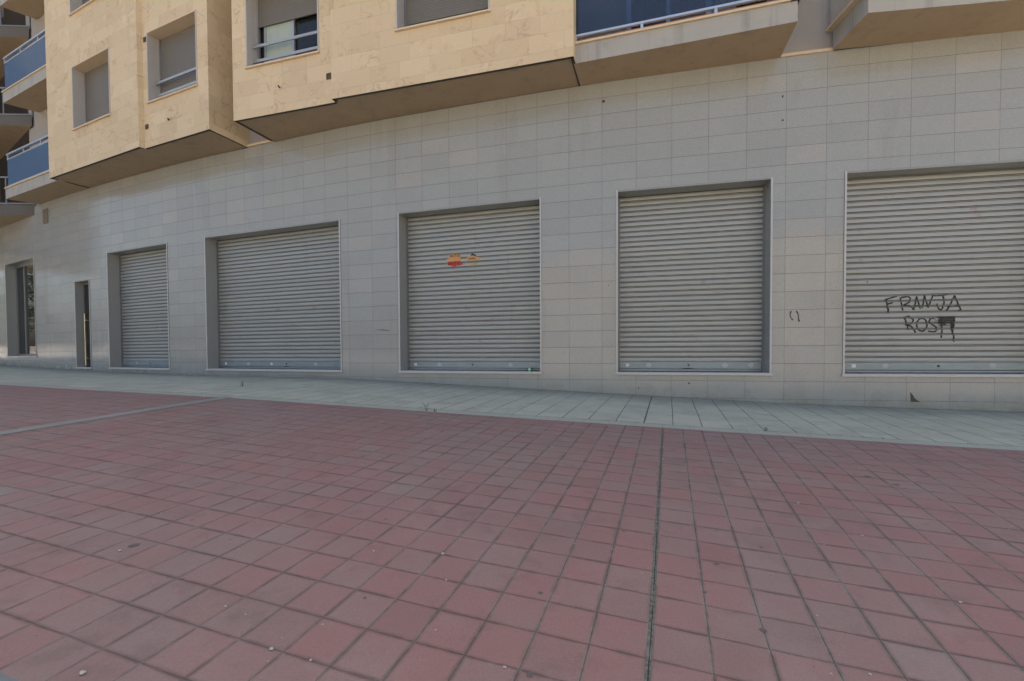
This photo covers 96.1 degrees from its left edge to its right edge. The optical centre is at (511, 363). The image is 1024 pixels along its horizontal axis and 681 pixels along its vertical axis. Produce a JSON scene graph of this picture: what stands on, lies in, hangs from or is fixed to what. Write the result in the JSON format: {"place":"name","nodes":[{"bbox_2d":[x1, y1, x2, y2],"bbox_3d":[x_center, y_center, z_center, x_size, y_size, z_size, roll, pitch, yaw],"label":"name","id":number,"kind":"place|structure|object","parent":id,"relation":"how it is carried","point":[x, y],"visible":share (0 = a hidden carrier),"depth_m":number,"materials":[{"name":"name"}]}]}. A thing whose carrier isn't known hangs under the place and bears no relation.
{"place":"outdoors","nodes":[
{"label":"outdoors","id":0,"kind":"place"},
{"bbox_2d":[0,673,17,680],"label":"grey pavement","id":1,"kind":"structure","parent":0,"point":[3,677],"depth_m":1.47,"materials":[{"name":"grey concrete"}]},
{"bbox_2d":[0,385,1023,680],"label":"red pavement","id":2,"kind":"structure","parent":0,"point":[594,551],"depth_m":2.35,"materials":[{"name":"red tile"}]},
{"bbox_2d":[0,396,231,434],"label":"paving strip","id":3,"kind":"object","parent":2,"relation":"on","point":[81,420],"visible":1,"depth_m":5.33,"materials":[{"name":"concrete"}]},
{"bbox_2d":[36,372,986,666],"bbox_3d":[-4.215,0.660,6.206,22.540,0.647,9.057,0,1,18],"label":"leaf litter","id":4,"kind":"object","parent":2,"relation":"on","point":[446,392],"visible":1,"depth_m":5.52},
{"bbox_2d":[47,387,1019,450],"bbox_3d":[-1.544,0.656,6.269,21.773,0.612,0.367,0,1,15],"label":"red edge joint","id":5,"kind":"object","parent":2,"relation":"on","point":[585,422],"visible":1,"depth_m":5.43,"materials":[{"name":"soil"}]},
{"bbox_2d":[0,365,1023,446],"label":"grey pavement","id":6,"kind":"structure","parent":0,"point":[979,427],"depth_m":6.91,"materials":[{"name":"grey concrete"}]},
{"bbox_2d":[11,365,1023,412],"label":"wall foot joint","id":7,"kind":"object","parent":6,"relation":"on","point":[609,393],"depth_m":8.14,"materials":[{"name":"concrete"}]},
{"bbox_2d":[0,383,1023,450],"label":"kerb strip","id":8,"kind":"object","parent":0,"point":[671,426],"visible":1,"depth_m":5.54,"materials":[{"name":"concrete"}]},
{"bbox_2d":[11,383,1019,446],"bbox_3d":[-1.544,0.645,6.482,21.774,0.604,0.372,0,1,15],"label":"kerb joint","id":9,"kind":"object","parent":8,"relation":"on","point":[575,418],"visible":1,"depth_m":5.64,"materials":[{"name":"concrete"}]},
{"bbox_3d":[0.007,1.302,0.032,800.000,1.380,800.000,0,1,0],"label":"ground","id":10,"kind":"structure","parent":0,"visible":0},
{"bbox_2d":[0,0,1023,411],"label":"apartment building","id":11,"kind":"structure","parent":10,"relation":"on","point":[816,202],"depth_m":8.50,"materials":[{"name":"tile"}]},
{"bbox_2d":[4,257,36,356],"bbox_3d":[-16.792,-1.860,15.944,2.714,3.305,0.405,0,2,28],"label":"shop window","id":12,"kind":"structure","parent":11,"relation":"in","point":[19,275],"depth_m":16.43,"materials":[{"name":"glass"}]},
{"bbox_2d":[68,0,95,16],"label":"window","id":13,"kind":"structure","parent":11,"relation":"in","point":[75,5],"depth_m":11.91,"materials":[{"name":"grey plastic"}]},
{"bbox_2d":[74,279,91,368],"bbox_3d":[-12.712,-1.154,13.832,0.924,2.635,0.345,0,2,26],"label":"door","id":14,"kind":"structure","parent":11,"relation":"in","point":[81,288],"depth_m":13.96,"materials":[{"name":"metal"}]},
{"bbox_2d":[71,47,110,130],"bbox_3d":[-10.535,-6.861,11.709,1.850,1.645,0.385,0,2,25],"label":"window","id":15,"kind":"structure","parent":11,"relation":"in","point":[90,76],"depth_m":11.95,"materials":[{"name":"grey plastic"}]},
{"bbox_2d":[146,9,197,103],"bbox_3d":[-7.596,-6.846,10.474,1.810,1.645,0.385,0,2,23],"label":"window","id":16,"kind":"structure","parent":11,"relation":"in","point":[171,47],"depth_m":10.64,"materials":[{"name":"grey plastic"}]},
{"bbox_2d":[244,0,319,69],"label":"window","id":17,"kind":"structure","parent":11,"relation":"in","point":[276,31],"depth_m":9.44,"materials":[{"name":"grey plastic"}]},
{"bbox_2d":[394,0,490,32],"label":"window","id":18,"kind":"structure","parent":11,"relation":"in","point":[410,14],"depth_m":8.36,"materials":[{"name":"grey plastic"}]},
{"bbox_2d":[446,254,462,266],"bbox_3d":[-1.185,-2.105,9.450,0.385,0.278,0.004,0,1,17],"label":"torn sticker","id":19,"kind":"object","parent":11,"relation":"attached to","point":[455,259],"visible":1,"depth_m":9.45,"materials":[{"name":"orange paper"}]},
{"bbox_2d":[465,254,479,264],"bbox_3d":[-0.783,-2.108,9.329,0.349,0.243,0.004,0,1,17],"label":"torn sticker","id":20,"kind":"object","parent":11,"relation":"attached to","point":[472,257],"visible":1,"depth_m":9.33,"materials":[{"name":"orange paper"}]},
{"bbox_2d":[626,0,710,29],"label":"balcony door","id":21,"kind":"structure","parent":11,"relation":"in","point":[652,9],"depth_m":7.99,"materials":[{"name":"glass"}]},
{"bbox_2d":[736,0,766,7],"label":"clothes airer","id":22,"kind":"object","parent":11,"relation":"attached to","point":[756,2],"visible":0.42,"depth_m":7.30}
]}

